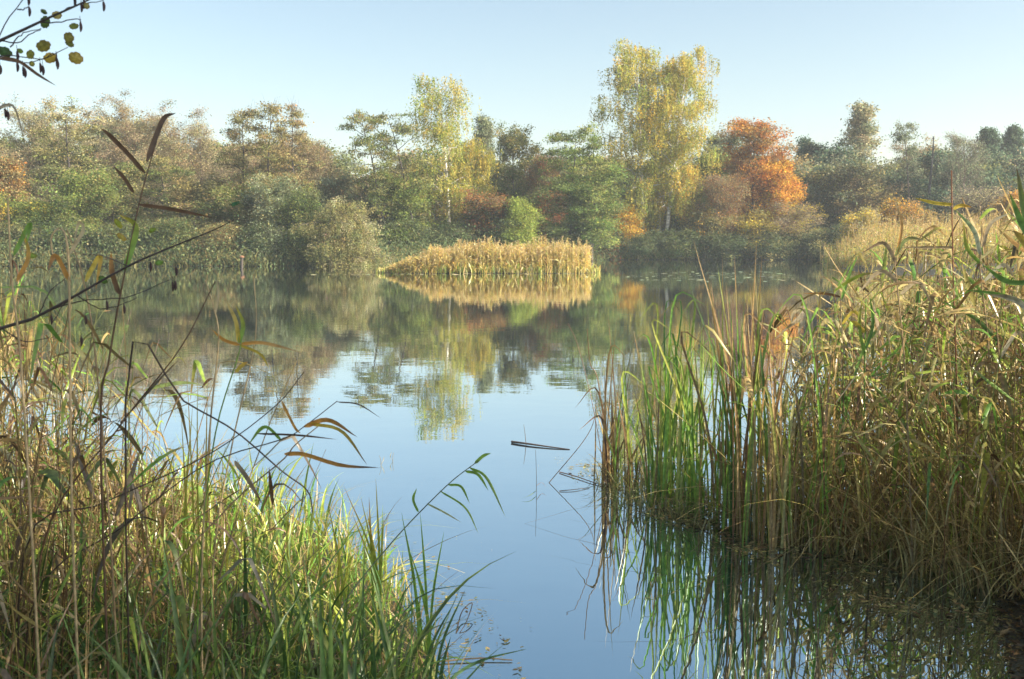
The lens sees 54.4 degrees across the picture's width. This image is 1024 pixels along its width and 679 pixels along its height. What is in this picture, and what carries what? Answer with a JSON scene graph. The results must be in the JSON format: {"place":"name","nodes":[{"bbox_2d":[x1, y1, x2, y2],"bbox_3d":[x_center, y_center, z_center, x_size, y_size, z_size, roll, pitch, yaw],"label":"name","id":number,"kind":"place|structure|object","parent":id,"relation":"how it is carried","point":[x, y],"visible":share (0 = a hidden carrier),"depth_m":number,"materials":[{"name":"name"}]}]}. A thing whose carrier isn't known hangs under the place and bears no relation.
{"place":"outdoors","nodes":[
{"label":"outdoors","id":0,"kind":"place"},
{"bbox_2d":[0,260,1023,678],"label":"water","id":1,"kind":"structure","parent":0,"point":[438,388],"depth_m":8.74,"materials":[{"name":"liquid"}]},
{"bbox_2d":[578,318,633,486],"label":"cattail clump","id":2,"kind":"object","parent":1,"relation":"in","point":[605,443],"visible":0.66,"depth_m":6.91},
{"bbox_2d":[602,345,657,491],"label":"cattail clump","id":3,"kind":"object","parent":1,"relation":"in","point":[629,455],"visible":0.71,"depth_m":6.80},
{"bbox_2d":[616,303,681,505],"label":"cattail clump","id":4,"kind":"object","parent":1,"relation":"in","point":[650,440],"visible":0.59,"depth_m":6.44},
{"bbox_2d":[574,441,729,536],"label":"water grass","id":5,"kind":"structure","parent":1,"relation":"in","point":[641,488],"depth_m":6.36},
{"bbox_2d":[650,291,712,512],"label":"cattail clump","id":6,"kind":"object","parent":1,"relation":"in","point":[666,473],"visible":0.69,"depth_m":6.32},
{"bbox_2d":[668,299,716,517],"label":"cattail clump","id":7,"kind":"object","parent":1,"relation":"in","point":[679,478],"visible":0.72,"depth_m":6.20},
{"bbox_2d":[681,303,735,520],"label":"cattail clump","id":8,"kind":"object","parent":1,"relation":"in","point":[714,463],"visible":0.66,"depth_m":6.12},
{"bbox_2d":[684,240,786,538],"bbox_3d":[1.267,0.344,5.751,0.624,1.823,0.301,-3,7,-31],"label":"cattail clump","id":9,"kind":"object","parent":1,"relation":"in","point":[729,475],"visible":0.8,"depth_m":5.78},
{"bbox_2d":[731,245,792,544],"bbox_3d":[1.375,0.356,5.678,0.306,1.813,0.430,4,7,38],"label":"cattail clump","id":10,"kind":"object","parent":1,"relation":"in","point":[751,458],"visible":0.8,"depth_m":5.67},
{"bbox_2d":[520,463,1009,678],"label":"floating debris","id":11,"kind":"object","parent":1,"relation":"on","point":[849,560],"visible":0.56,"depth_m":5.22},
{"bbox_2d":[747,303,815,552],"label":"cattail clump","id":12,"kind":"object","parent":1,"relation":"in","point":[773,441],"visible":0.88,"depth_m":5.50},
{"bbox_2d":[777,289,860,549],"bbox_3d":[1.671,0.480,5.499,0.464,1.600,0.390,3,6,25],"label":"cattail clump","id":13,"kind":"object","parent":1,"relation":"in","point":[820,447],"visible":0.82,"depth_m":5.50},
{"bbox_2d":[686,178,1023,585],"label":"reed bed","id":14,"kind":"object","parent":1,"relation":"in","point":[939,332],"visible":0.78,"depth_m":5.73,"materials":[{"name":"plant"}]},
{"bbox_2d":[949,210,1015,569],"bbox_3d":[2.361,0.283,5.052,0.340,1.869,0.011,0,6,0],"label":"reed","id":15,"kind":"object","parent":1,"relation":"in","point":[977,241],"visible":0.75,"depth_m":4.99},
{"bbox_2d":[0,247,1023,678],"bbox_3d":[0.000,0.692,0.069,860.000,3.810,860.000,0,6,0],"label":"ground","id":16,"kind":"structure","parent":0,"point":[1014,661],"depth_m":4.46,"materials":[{"name":"green plant"}]},
{"bbox_2d":[0,154,33,227],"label":"broadleaf tree","id":17,"kind":"object","parent":16,"relation":"on","point":[9,173],"visible":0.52,"depth_m":74.40,"materials":[{"name":"plant"}]},
{"bbox_2d":[7,198,40,678],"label":"reed","id":18,"kind":"object","parent":16,"relation":"on","point":[26,231],"visible":1,"depth_m":2.22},
{"bbox_2d":[0,188,61,231],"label":"broadleaf tree","id":19,"kind":"object","parent":16,"relation":"on","point":[37,210],"visible":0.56,"depth_m":70.86,"materials":[{"name":"green plant"}]},
{"bbox_2d":[0,218,61,255],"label":"shrub","id":20,"kind":"object","parent":16,"relation":"on","point":[16,228],"visible":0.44,"depth_m":68.70,"materials":[{"name":"green plant"}]},
{"bbox_2d":[0,91,83,213],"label":"bare tree","id":21,"kind":"object","parent":16,"relation":"on","point":[30,120],"visible":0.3,"depth_m":93.60,"materials":[{"name":"brown plant"}]},
{"bbox_2d":[48,221,84,678],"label":"reed","id":22,"kind":"object","parent":16,"relation":"on","point":[54,256],"visible":0.98,"depth_m":2.22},
{"bbox_2d":[17,95,119,216],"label":"alder tree","id":23,"kind":"object","parent":16,"relation":"on","point":[68,128],"visible":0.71,"depth_m":77.82,"materials":[{"name":"brown plant"}]},
{"bbox_2d":[32,218,106,254],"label":"shrub","id":24,"kind":"object","parent":16,"relation":"on","point":[60,233],"visible":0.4,"depth_m":68.57,"materials":[{"name":"green plant"}]},
{"bbox_2d":[29,164,124,231],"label":"broadleaf tree","id":25,"kind":"object","parent":16,"relation":"on","point":[71,196],"visible":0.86,"depth_m":71.67,"materials":[{"name":"green plant"}]},
{"bbox_2d":[66,228,118,678],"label":"reed","id":26,"kind":"object","parent":16,"relation":"on","point":[98,260],"visible":0.88,"depth_m":2.53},
{"bbox_2d":[70,155,151,230],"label":"broadleaf tree","id":27,"kind":"object","parent":16,"relation":"on","point":[131,172],"visible":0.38,"depth_m":76.88,"materials":[{"name":"green plant"}]},
{"bbox_2d":[0,0,238,345],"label":"alder tree","id":28,"kind":"object","parent":16,"relation":"on","point":[50,57],"visible":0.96,"depth_m":2.06,"materials":[{"name":"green plant"}]},
{"bbox_2d":[33,281,215,675],"bbox_3d":[-1.044,0.531,2.665,0.541,1.373,0.006,0,6,0],"label":"reed","id":29,"kind":"object","parent":16,"relation":"on","point":[41,552],"visible":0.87,"depth_m":2.65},
{"bbox_2d":[88,213,161,254],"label":"shrub","id":30,"kind":"object","parent":16,"relation":"on","point":[140,223],"visible":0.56,"depth_m":68.43,"materials":[{"name":"green plant"}]},
{"bbox_2d":[76,87,211,233],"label":"bare tree","id":31,"kind":"object","parent":16,"relation":"on","point":[126,128],"visible":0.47,"depth_m":91.14,"materials":[{"name":"brown plant"}]},
{"bbox_2d":[104,150,199,224],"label":"alder tree","id":32,"kind":"object","parent":16,"relation":"on","point":[161,171],"visible":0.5,"depth_m":79.09,"materials":[{"name":"green plant"}]},
{"bbox_2d":[100,113,212,678],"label":"reed","id":33,"kind":"object","parent":16,"relation":"on","point":[135,230],"visible":0.98,"depth_m":2.29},
{"bbox_2d":[17,372,303,678],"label":"reed","id":34,"kind":"object","parent":16,"relation":"on","point":[294,427],"visible":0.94,"depth_m":2.55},
{"bbox_2d":[129,214,208,259],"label":"shrub","id":35,"kind":"object","parent":16,"relation":"on","point":[179,228],"visible":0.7,"depth_m":68.05,"materials":[{"name":"green plant"}]},
{"bbox_2d":[0,260,377,678],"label":"brown reeds","id":36,"kind":"object","parent":16,"relation":"on","point":[49,471],"visible":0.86,"depth_m":3.34,"materials":[{"name":"plant"}]},
{"bbox_2d":[152,173,226,234],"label":"broadleaf tree","id":37,"kind":"object","parent":16,"relation":"on","point":[180,197],"visible":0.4,"depth_m":74.15,"materials":[{"name":"green plant"}]},
{"bbox_2d":[181,375,210,667],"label":"sedge tuft","id":38,"kind":"object","parent":16,"relation":"on","point":[185,511],"visible":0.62,"depth_m":3.39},
{"bbox_2d":[23,401,378,678],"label":"reed","id":39,"kind":"object","parent":16,"relation":"on","point":[317,422],"visible":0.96,"depth_m":2.59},
{"bbox_2d":[175,120,234,217],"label":"bare tree","id":40,"kind":"object","parent":16,"relation":"on","point":[198,134],"visible":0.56,"depth_m":94.48,"materials":[{"name":"brown plant"}]},
{"bbox_2d":[200,280,219,672],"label":"reed","id":41,"kind":"object","parent":16,"relation":"on","point":[215,312],"visible":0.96,"depth_m":2.75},
{"bbox_2d":[184,220,243,256],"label":"shrub","id":42,"kind":"object","parent":16,"relation":"on","point":[230,227],"visible":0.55,"depth_m":68.04,"materials":[{"name":"green plant"}]},
{"bbox_2d":[125,341,312,677],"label":"reed","id":43,"kind":"object","parent":16,"relation":"on","point":[244,474],"visible":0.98,"depth_m":2.54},
{"bbox_2d":[187,173,269,234],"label":"broadleaf tree","id":44,"kind":"object","parent":16,"relation":"on","point":[224,198],"visible":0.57,"depth_m":70.42,"materials":[{"name":"green plant"}]},
{"bbox_2d":[204,100,270,223],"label":"alder tree","id":45,"kind":"object","parent":16,"relation":"on","point":[232,135],"visible":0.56,"depth_m":74.71,"materials":[{"name":"green plant"}]},
{"bbox_2d":[196,298,301,678],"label":"reed","id":46,"kind":"object","parent":16,"relation":"on","point":[239,335],"visible":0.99,"depth_m":2.72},
{"bbox_2d":[0,501,511,678],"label":"dark sedge","id":47,"kind":"object","parent":16,"relation":"on","point":[324,672],"visible":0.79,"depth_m":2.97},
{"bbox_2d":[134,425,378,678],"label":"reed","id":48,"kind":"object","parent":16,"relation":"on","point":[296,453],"visible":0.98,"depth_m":2.65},
{"bbox_2d":[229,215,298,263],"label":"shrub","id":49,"kind":"object","parent":16,"relation":"on","point":[269,230],"visible":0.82,"depth_m":67.76,"materials":[{"name":"green plant"}]},
{"bbox_2d":[237,97,301,213],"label":"alder tree","id":50,"kind":"object","parent":16,"relation":"on","point":[261,135],"visible":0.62,"depth_m":72.48,"materials":[{"name":"green plant"}]},
{"bbox_2d":[235,170,318,229],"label":"broadleaf tree","id":51,"kind":"object","parent":16,"relation":"on","point":[260,189],"visible":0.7,"depth_m":69.44,"materials":[{"name":"green plant"}]},
{"bbox_2d":[264,100,328,194],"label":"alder tree","id":52,"kind":"object","parent":16,"relation":"on","point":[300,141],"visible":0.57,"depth_m":73.81,"materials":[{"name":"green plant"}]},
{"bbox_2d":[269,183,327,262],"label":"shrub","id":53,"kind":"object","parent":16,"relation":"on","point":[303,207],"visible":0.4,"depth_m":68.61,"materials":[{"name":"green plant"}]},
{"bbox_2d":[259,129,345,202],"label":"bare tree","id":54,"kind":"object","parent":16,"relation":"on","point":[319,157],"visible":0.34,"depth_m":87.97,"materials":[{"name":"brown plant"}]},
{"bbox_2d":[270,211,352,265],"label":"shrub","id":55,"kind":"object","parent":16,"relation":"on","point":[303,243],"visible":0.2,"depth_m":67.39,"materials":[{"name":"green plant"}]},
{"bbox_2d":[308,506,349,661],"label":"sedge tuft","id":56,"kind":"object","parent":16,"relation":"on","point":[338,602],"visible":0.57,"depth_m":3.69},
{"bbox_2d":[281,195,396,266],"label":"willow bush","id":57,"kind":"object","parent":16,"relation":"on","point":[343,219],"visible":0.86,"depth_m":66.62,"materials":[{"name":"green plant"}]},
{"bbox_2d":[312,166,368,222],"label":"broadleaf tree","id":58,"kind":"object","parent":16,"relation":"on","point":[336,187],"visible":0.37,"depth_m":86.12,"materials":[{"name":"green plant"}]},
{"bbox_2d":[344,487,383,648],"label":"sedge tuft","id":59,"kind":"object","parent":16,"relation":"on","point":[372,556],"visible":0.59,"depth_m":3.98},
{"bbox_2d":[335,107,406,224],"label":"alder tree","id":60,"kind":"object","parent":16,"relation":"on","point":[362,170],"visible":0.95,"depth_m":82.36,"materials":[{"name":"green plant"}]},
{"bbox_2d":[371,211,432,251],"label":"shrub","id":61,"kind":"object","parent":16,"relation":"on","point":[402,227],"visible":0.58,"depth_m":78.49,"materials":[{"name":"green plant"}]},
{"bbox_2d":[368,170,438,230],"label":"broadleaf tree","id":62,"kind":"object","parent":16,"relation":"on","point":[418,206],"visible":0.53,"depth_m":84.21,"materials":[{"name":"green plant"}]},
{"bbox_2d":[368,110,442,225],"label":"alder tree","id":63,"kind":"object","parent":16,"relation":"on","point":[405,129],"visible":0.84,"depth_m":83.23,"materials":[{"name":"green plant"}]},
{"bbox_2d":[332,453,504,626],"bbox_3d":[-0.354,0.818,3.598,0.662,0.828,0.007,0,6,0],"label":"reed","id":64,"kind":"object","parent":16,"relation":"on","point":[474,471],"visible":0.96,"depth_m":3.57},
{"bbox_2d":[401,512,443,678],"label":"sedge tuft","id":65,"kind":"object","parent":16,"relation":"on","point":[425,604],"visible":0.77,"depth_m":3.81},
{"bbox_2d":[0,185,845,266],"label":"shore undergrowth","id":66,"kind":"object","parent":16,"relation":"on","point":[225,257],"visible":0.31,"depth_m":67.43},
{"bbox_2d":[404,73,481,225],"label":"birch tree","id":67,"kind":"object","parent":16,"relation":"on","point":[439,133],"visible":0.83,"depth_m":86.19,"materials":[{"name":"yellow plant"}]},
{"bbox_2d":[421,220,481,247],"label":"shrub","id":68,"kind":"object","parent":16,"relation":"on","point":[442,229],"visible":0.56,"depth_m":82.39,"materials":[{"name":"green plant"}]},
{"bbox_2d":[441,134,502,222],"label":"birch tree","id":69,"kind":"object","parent":16,"relation":"on","point":[477,154],"visible":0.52,"depth_m":88.43,"materials":[{"name":"yellow plant"}]},
{"bbox_2d":[422,593,524,678],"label":"sedge tuft","id":70,"kind":"object","parent":16,"relation":"on","point":[445,655],"visible":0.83,"depth_m":3.44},
{"bbox_2d":[470,113,496,168],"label":"conical tree","id":71,"kind":"object","parent":16,"relation":"on","point":[483,129],"visible":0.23,"depth_m":105.80,"materials":[{"name":"green plant"}]},
{"bbox_2d":[375,236,600,273],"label":"island reeds","id":72,"kind":"object","parent":16,"relation":"on","point":[540,257],"visible":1,"depth_m":52.16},
{"bbox_2d":[452,185,526,240],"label":"broadleaf tree","id":73,"kind":"object","parent":16,"relation":"on","point":[474,211],"visible":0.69,"depth_m":83.35,"materials":[{"name":"brown plant"}]},
{"bbox_2d":[0,114,1023,243],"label":"distant wood","id":74,"kind":"object","parent":16,"relation":"on","point":[836,157],"visible":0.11,"depth_m":100.43,"materials":[{"name":"green plant"}]},
{"bbox_2d":[488,120,551,218],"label":"broadleaf tree","id":75,"kind":"object","parent":16,"relation":"on","point":[508,170],"visible":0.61,"depth_m":93.10,"materials":[{"name":"green plant"}]},
{"bbox_2d":[495,193,547,248],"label":"shrub","id":76,"kind":"object","parent":16,"relation":"on","point":[522,211],"visible":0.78,"depth_m":82.88,"materials":[{"name":"green plant"}]},
{"bbox_2d":[519,144,567,206],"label":"bare tree","id":77,"kind":"object","parent":16,"relation":"on","point":[532,176],"visible":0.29,"depth_m":90.55,"materials":[{"name":"brown plant"}]},
{"bbox_2d":[523,185,580,246],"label":"broadleaf tree","id":78,"kind":"object","parent":16,"relation":"on","point":[552,229],"visible":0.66,"depth_m":84.31,"materials":[{"name":"green plant"}]},
{"bbox_2d":[530,121,626,245],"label":"alder tree","id":79,"kind":"object","parent":16,"relation":"on","point":[562,184],"visible":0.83,"depth_m":84.90,"materials":[{"name":"green plant"}]},
{"bbox_2d":[561,164,638,260],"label":"broadleaf tree","id":80,"kind":"object","parent":16,"relation":"on","point":[594,227],"visible":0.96,"depth_m":84.28,"materials":[{"name":"green plant"}]},
{"bbox_2d":[605,201,649,251],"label":"shrub","id":81,"kind":"object","parent":16,"relation":"on","point":[629,220],"visible":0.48,"depth_m":90.55,"materials":[{"name":"orange plant"}]},
{"bbox_2d":[589,37,683,231],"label":"birch tree","id":82,"kind":"object","parent":16,"relation":"on","point":[622,71],"visible":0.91,"depth_m":90.86,"materials":[{"name":"yellow plant"}]},
{"bbox_2d":[615,229,666,257],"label":"shrub","id":83,"kind":"object","parent":16,"relation":"on","point":[645,245],"visible":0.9,"depth_m":89.40,"materials":[{"name":"green plant"}]},
{"bbox_2d":[613,57,703,233],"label":"birch tree","id":84,"kind":"object","parent":16,"relation":"on","point":[644,127],"visible":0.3,"depth_m":92.15,"materials":[{"name":"yellow plant"}]},
{"bbox_2d":[625,44,721,230],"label":"birch tree","id":85,"kind":"object","parent":16,"relation":"on","point":[691,110],"visible":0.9,"depth_m":90.31,"materials":[{"name":"yellow plant"}]},
{"bbox_2d":[652,223,709,259],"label":"shrub","id":86,"kind":"object","parent":16,"relation":"on","point":[675,241],"visible":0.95,"depth_m":89.57,"materials":[{"name":"green plant"}]},
{"bbox_2d":[679,202,741,253],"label":"shrub","id":87,"kind":"object","parent":16,"relation":"on","point":[706,221],"visible":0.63,"depth_m":90.19,"materials":[{"name":"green plant"}]},
{"bbox_2d":[685,168,755,234],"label":"bare tree","id":88,"kind":"object","parent":16,"relation":"on","point":[718,192],"visible":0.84,"depth_m":90.25,"materials":[{"name":"brown plant"}]},
{"bbox_2d":[689,229,753,259],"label":"shrub","id":89,"kind":"object","parent":16,"relation":"on","point":[728,245],"visible":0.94,"depth_m":89.13,"materials":[{"name":"green plant"}]},
{"bbox_2d":[711,116,800,220],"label":"maple tree","id":90,"kind":"object","parent":16,"relation":"on","point":[752,133],"visible":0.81,"depth_m":93.83,"materials":[{"name":"orange plant"}]},
{"bbox_2d":[732,204,788,258],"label":"shrub","id":91,"kind":"object","parent":16,"relation":"on","point":[751,224],"visible":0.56,"depth_m":89.96,"materials":[{"name":"yellow plant"}]},
{"bbox_2d":[740,225,803,259],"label":"shrub","id":92,"kind":"object","parent":16,"relation":"on","point":[777,246],"visible":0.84,"depth_m":89.06,"materials":[{"name":"green plant"}]},
{"bbox_2d":[528,332,1023,648],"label":"straw tangle","id":93,"kind":"object","parent":16,"relation":"on","point":[901,534],"visible":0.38,"depth_m":5.31,"materials":[{"name":"plant"}]},
{"bbox_2d":[747,157,807,231],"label":"maple tree","id":94,"kind":"object","parent":16,"relation":"on","point":[786,187],"visible":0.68,"depth_m":92.02,"materials":[{"name":"orange plant"}]},
{"bbox_2d":[748,190,832,242],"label":"shrub","id":95,"kind":"object","parent":16,"relation":"on","point":[799,216],"visible":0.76,"depth_m":90.45,"materials":[{"name":"brown plant"}]},
{"bbox_2d":[787,224,838,259],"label":"shrub","id":96,"kind":"object","parent":16,"relation":"on","point":[813,244],"visible":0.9,"depth_m":89.45,"materials":[{"name":"green plant"}]},
{"bbox_2d":[826,204,886,247],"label":"shrub","id":97,"kind":"object","parent":16,"relation":"on","point":[870,214],"visible":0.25,"depth_m":75.06,"materials":[{"name":"yellow plant"}]},
{"bbox_2d":[831,98,885,167],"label":"conical tree","id":98,"kind":"object","parent":16,"relation":"on","point":[861,131],"visible":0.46,"depth_m":111.52,"materials":[{"name":"green plant"}]},
{"bbox_2d":[703,307,1023,584],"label":"sedge blades","id":99,"kind":"object","parent":16,"relation":"on","point":[895,449],"visible":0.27,"depth_m":5.61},
{"bbox_2d":[816,163,916,225],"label":"bare tree","id":100,"kind":"object","parent":16,"relation":"on","point":[861,201],"visible":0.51,"depth_m":97.71,"materials":[{"name":"brown plant"}]},
{"bbox_2d":[859,202,930,561],"bbox_3d":[1.921,0.324,5.056,0.371,2.035,0.011,0,6,0],"label":"reed","id":101,"kind":"object","parent":16,"relation":"on","point":[893,257],"visible":0.83,"depth_m":5.00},
{"bbox_2d":[887,120,923,204],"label":"pine tree","id":102,"kind":"object","parent":16,"relation":"on","point":[902,134],"visible":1,"depth_m":96.37,"materials":[{"name":"green plant"}]},
{"bbox_2d":[871,193,943,233],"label":"shrub","id":103,"kind":"object","parent":16,"relation":"on","point":[893,210],"visible":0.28,"depth_m":77.17,"materials":[{"name":"yellow plant"}]},
{"bbox_2d":[820,207,1022,268],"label":"golden reed bank","id":104,"kind":"structure","parent":16,"relation":"on","point":[847,252],"depth_m":62.42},
{"bbox_2d":[902,170,970,532],"bbox_3d":[2.209,0.190,5.244,0.398,2.137,0.011,0,6,0],"label":"reed","id":105,"kind":"object","parent":16,"relation":"on","point":[942,204],"visible":0.77,"depth_m":5.18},
{"bbox_2d":[928,131,994,223],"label":"bare tree","id":106,"kind":"object","parent":16,"relation":"on","point":[959,143],"visible":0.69,"depth_m":96.39,"materials":[{"name":"brown plant"}]},
{"bbox_2d":[932,180,1017,229],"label":"bare tree","id":107,"kind":"object","parent":16,"relation":"on","point":[975,202],"visible":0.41,"depth_m":81.13,"materials":[{"name":"brown plant"}]},
{"bbox_2d":[943,302,1023,568],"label":"reed","id":108,"kind":"object","parent":16,"relation":"on","point":[990,333],"visible":0.7,"depth_m":5.03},
{"bbox_2d":[968,166,1023,309],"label":"reed","id":109,"kind":"object","parent":16,"relation":"on","point":[1020,238],"visible":1,"depth_m":3.39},
{"bbox_2d":[991,589,1023,678],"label":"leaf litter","id":110,"kind":"object","parent":16,"relation":"on","point":[1005,631],"visible":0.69,"depth_m":4.32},
{"bbox_2d":[0,0,1023,177],"label":"sky","id":111,"kind":"structure","parent":0,"point":[940,66],"materials":[{"name":"blue"}]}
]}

